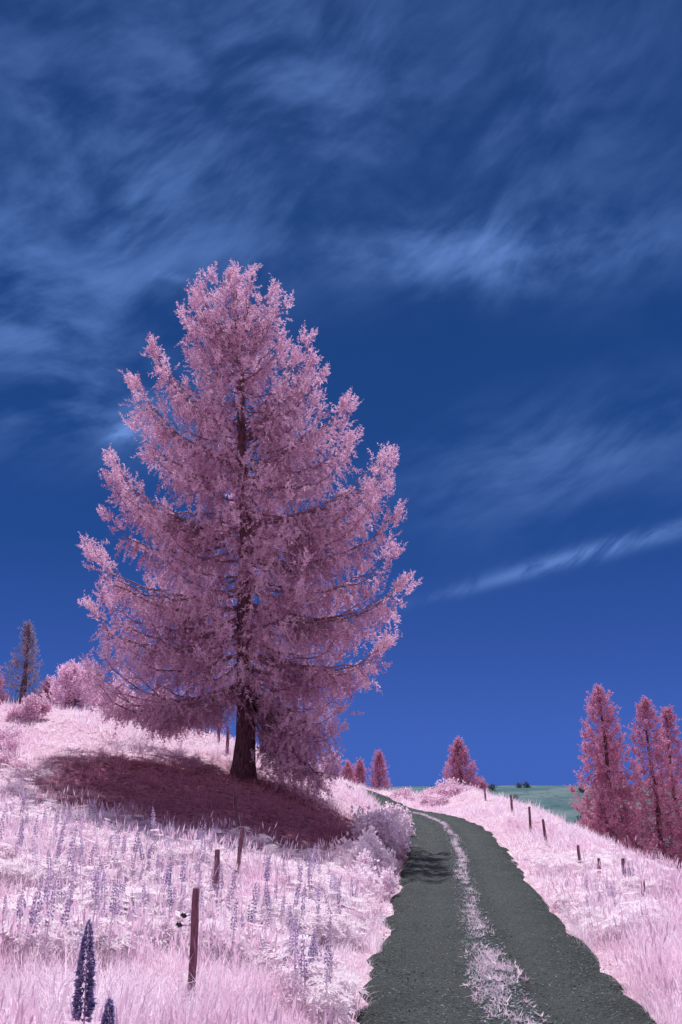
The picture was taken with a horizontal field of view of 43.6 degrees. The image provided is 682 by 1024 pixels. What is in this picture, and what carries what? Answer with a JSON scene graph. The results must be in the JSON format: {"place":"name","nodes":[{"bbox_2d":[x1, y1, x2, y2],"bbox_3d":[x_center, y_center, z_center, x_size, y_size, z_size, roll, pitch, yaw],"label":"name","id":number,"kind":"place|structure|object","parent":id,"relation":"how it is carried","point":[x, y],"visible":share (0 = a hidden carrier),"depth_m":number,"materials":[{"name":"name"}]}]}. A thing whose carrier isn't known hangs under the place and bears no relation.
{"place":"outdoors","nodes":[
{"label":"outdoors","id":0,"kind":"place"},
{"bbox_2d":[0,698,681,1023],"bbox_3d":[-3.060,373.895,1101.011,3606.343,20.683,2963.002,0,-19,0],"label":"hillside ground","id":1,"kind":"structure","parent":0,"point":[554,799],"depth_m":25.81,"materials":[{"name":"pink plant"}]},
{"bbox_2d":[0,665,8,705],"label":"spruce tree","id":2,"kind":"object","parent":1,"relation":"on","point":[3,685],"visible":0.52,"depth_m":47.61,"materials":[{"name":"pink plant"}]},
{"bbox_2d":[0,726,24,752],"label":"shrub","id":3,"kind":"object","parent":1,"relation":"on","point":[9,742],"visible":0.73,"depth_m":26.26,"materials":[{"name":"pink plant"}]},
{"bbox_2d":[0,723,26,736],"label":"shrub","id":4,"kind":"object","parent":1,"relation":"on","point":[15,728],"visible":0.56,"depth_m":29.56,"materials":[{"name":"pink plant"}]},
{"bbox_2d":[0,770,27,783],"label":"shrub","id":5,"kind":"object","parent":1,"relation":"on","point":[11,774],"visible":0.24,"depth_m":21.69,"materials":[{"name":"pink plant"}]},
{"bbox_2d":[0,749,29,770],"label":"shrub","id":6,"kind":"object","parent":1,"relation":"on","point":[6,757],"visible":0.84,"depth_m":24.29,"materials":[{"name":"pink plant"}]},
{"bbox_2d":[0,783,31,802],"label":"shrub","id":7,"kind":"object","parent":1,"relation":"on","point":[14,789],"visible":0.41,"depth_m":19.87,"materials":[{"name":"pink plant"}]},
{"bbox_2d":[0,619,50,705],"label":"spruce tree","id":8,"kind":"object","parent":1,"relation":"on","point":[29,641],"visible":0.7,"depth_m":47.61,"materials":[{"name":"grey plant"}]},
{"bbox_2d":[4,692,53,721],"bbox_3d":[-11.979,7.561,32.702,1.702,1.229,1.659,-9,-21,25],"label":"shrub","id":9,"kind":"object","parent":1,"relation":"on","point":[32,711],"visible":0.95,"depth_m":32.29,"materials":[{"name":"pink plant"}]},
{"bbox_2d":[0,796,76,814],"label":"shrub","id":10,"kind":"object","parent":1,"relation":"on","point":[38,806],"visible":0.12,"depth_m":18.33,"materials":[{"name":"pink plant"}]},
{"bbox_2d":[35,675,63,705],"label":"spruce tree","id":11,"kind":"object","parent":1,"relation":"on","point":[45,685],"visible":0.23,"depth_m":48.17,"materials":[{"name":"pink plant"}]},
{"bbox_2d":[41,659,102,711],"bbox_3d":[-12.457,8.154,39.428,3.164,2.819,2.843,0,-19,0],"label":"young larch tree","id":12,"kind":"object","parent":1,"relation":"on","point":[73,689],"visible":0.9,"depth_m":39.11,"materials":[{"name":"pink plant"}]},
{"bbox_2d":[34,814,113,841],"bbox_3d":[-5.030,5.854,15.367,2.043,0.783,0.972,-6,-20,16],"label":"shrub","id":13,"kind":"object","parent":1,"relation":"on","point":[81,825],"visible":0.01,"depth_m":15.53,"materials":[{"name":"pink plant"}]},
{"bbox_2d":[61,919,101,1023],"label":"lupine plant","id":14,"kind":"object","parent":1,"relation":"on","point":[89,981],"visible":1,"depth_m":4.30,"materials":[{"name":"purple plant"}]},
{"bbox_2d":[99,996,116,1023],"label":"lupine plant","id":15,"kind":"object","parent":1,"relation":"on","point":[108,1011],"visible":1,"depth_m":3.85,"materials":[{"name":"purple plant"}]},
{"bbox_2d":[87,697,136,717],"bbox_3d":[-9.560,8.385,36.129,1.682,1.237,2.233,-12,-22,32],"label":"shrub","id":16,"kind":"object","parent":1,"relation":"on","point":[97,709],"visible":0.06,"depth_m":35.75,"materials":[{"name":"pink plant"}]},
{"bbox_2d":[93,674,140,710],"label":"young larch tree","id":17,"kind":"object","parent":1,"relation":"on","point":[125,688],"visible":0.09,"depth_m":40.16,"materials":[{"name":"pink plant"}]},
{"bbox_2d":[175,726,244,997],"bbox_3d":[-2.932,6.559,21.477,0.759,5.322,27.547,2,-19,-7],"label":"wire fence","id":18,"kind":"object","parent":1,"relation":"on","point":[194,915],"visible":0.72,"depth_m":8.03,"materials":[{"name":"brown wood"}]},
{"bbox_2d":[76,260,421,804],"bbox_3d":[-3.386,0.009,31.955,12.130,21.280,9.536,7,-20,-20],"label":"larch tree","id":19,"kind":"object","parent":1,"relation":"on","point":[284,746],"visible":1,"depth_m":30.35,"materials":[{"name":"pink plant"}]},
{"bbox_2d":[0,763,679,1023],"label":"lupine flowers","id":20,"kind":"object","parent":1,"relation":"on","point":[326,985],"visible":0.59,"depth_m":11.78,"materials":[{"name":"plant"}]},
{"bbox_2d":[337,760,358,784],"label":"spruce tree","id":21,"kind":"object","parent":1,"relation":"on","point":[347,771],"visible":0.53,"depth_m":70.56,"materials":[{"name":"pink plant"}]},
{"bbox_2d":[352,759,369,787],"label":"spruce tree","id":22,"kind":"object","parent":1,"relation":"on","point":[359,774],"visible":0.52,"depth_m":72.51,"materials":[{"name":"pink plant"}]},
{"bbox_2d":[330,822,400,873],"bbox_3d":[0.569,7.918,19.912,1.697,1.278,2.027,0,-19,0],"label":"shrub","id":23,"kind":"object","parent":1,"relation":"on","point":[370,842],"visible":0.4,"depth_m":19.96,"materials":[{"name":"pink plant"}]},
{"bbox_2d":[344,848,399,897],"bbox_3d":[0.510,7.347,17.212,1.192,1.038,1.684,12,-22,-31],"label":"shrub","id":24,"kind":"object","parent":1,"relation":"on","point":[365,870],"visible":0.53,"depth_m":16.93,"materials":[{"name":"pink plant"}]},
{"bbox_2d":[367,749,392,790],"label":"spruce tree","id":25,"kind":"object","parent":1,"relation":"on","point":[377,766],"visible":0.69,"depth_m":74.51,"materials":[{"name":"pink plant"}]},
{"bbox_2d":[347,805,416,857],"bbox_3d":[1.071,8.621,23.018,1.984,1.379,1.755,0,-19,0],"label":"shrub","id":26,"kind":"object","parent":1,"relation":"on","point":[388,828],"visible":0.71,"depth_m":22.68,"materials":[{"name":"pink plant"}]},
{"bbox_2d":[363,804,408,837],"bbox_3d":[1.521,9.713,26.403,1.394,1.296,2.192,11,-22,-30],"label":"shrub","id":27,"kind":"object","parent":1,"relation":"on","point":[394,812],"visible":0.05,"depth_m":25.73,"materials":[{"name":"pink plant"}]},
{"bbox_2d":[368,801,415,835],"bbox_3d":[1.642,10.654,29.534,1.800,1.266,2.408,0,-19,0],"label":"shrub","id":28,"kind":"object","parent":1,"relation":"on","point":[405,814],"visible":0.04,"depth_m":29.08,"materials":[{"name":"pink plant"}]},
{"bbox_2d":[370,786,429,801],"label":"shrub","id":29,"kind":"object","parent":1,"relation":"on","point":[399,793],"visible":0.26,"depth_m":54.62,"materials":[{"name":"pink plant"}]},
{"bbox_2d":[419,794,450,805],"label":"shrub","id":30,"kind":"object","parent":1,"relation":"on","point":[443,800],"visible":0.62,"depth_m":49.12,"materials":[{"name":"pink plant"}]},
{"bbox_2d":[421,777,478,797],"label":"shrub","id":31,"kind":"object","parent":1,"relation":"on","point":[451,790],"visible":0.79,"depth_m":53.96,"materials":[{"name":"pink plant"}]},
{"bbox_2d":[438,735,483,789],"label":"spruce tree","id":32,"kind":"object","parent":1,"relation":"on","point":[457,762],"visible":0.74,"depth_m":71.64,"materials":[{"name":"pink plant"}]},
{"bbox_2d":[411,812,549,1023],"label":"road centre grass","id":33,"kind":"structure","parent":1,"relation":"on","point":[490,952],"depth_m":10.41,"materials":[{"name":"plant"}]},
{"bbox_2d":[477,775,490,791],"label":"spruce tree","id":34,"kind":"object","parent":1,"relation":"on","point":[483,782],"visible":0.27,"depth_m":72.20,"materials":[{"name":"pink plant"}]},
{"bbox_2d":[431,780,666,837],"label":"distant trees","id":35,"kind":"object","parent":1,"relation":"on","point":[492,786],"visible":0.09,"depth_m":236.18,"materials":[{"name":"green plant"}]},
{"bbox_2d":[484,784,644,895],"bbox_3d":[6.591,10.813,30.389,0.435,2.763,31.687,-1,-19,4],"label":"wire fence","id":36,"kind":"object","parent":1,"relation":"on","point":[544,834],"visible":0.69,"depth_m":25.25,"materials":[{"name":"brown wood"}]},
{"bbox_2d":[587,787,634,851],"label":"spruce tree","id":37,"kind":"object","parent":1,"relation":"on","point":[605,801],"visible":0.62,"depth_m":54.30,"materials":[{"name":"pink plant"}]},
{"bbox_2d":[564,683,661,859],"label":"spruce tree","id":38,"kind":"object","parent":1,"relation":"on","point":[605,774],"visible":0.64,"depth_m":57.00,"materials":[{"name":"pink plant"}]},
{"bbox_2d":[586,728,644,850],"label":"spruce tree","id":39,"kind":"object","parent":1,"relation":"on","point":[619,786],"visible":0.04,"depth_m":62.70,"materials":[{"name":"pink plant"}]},
{"bbox_2d":[622,695,681,871],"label":"spruce tree","id":40,"kind":"object","parent":1,"relation":"on","point":[645,710],"visible":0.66,"depth_m":57.76,"materials":[{"name":"pink plant"}]},
{"bbox_2d":[649,704,681,872],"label":"spruce tree","id":41,"kind":"object","parent":1,"relation":"on","point":[666,712],"visible":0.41,"depth_m":60.41,"materials":[{"name":"pink plant"}]},
{"bbox_2d":[0,0,681,786],"label":"sky","id":42,"kind":"structure","parent":0,"point":[473,208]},
{"bbox_2d":[353,785,655,1023],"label":"gravel road","id":43,"kind":"structure","parent":0,"point":[404,934],"depth_m":11.73,"materials":[{"name":"grey gravel"}]}
]}

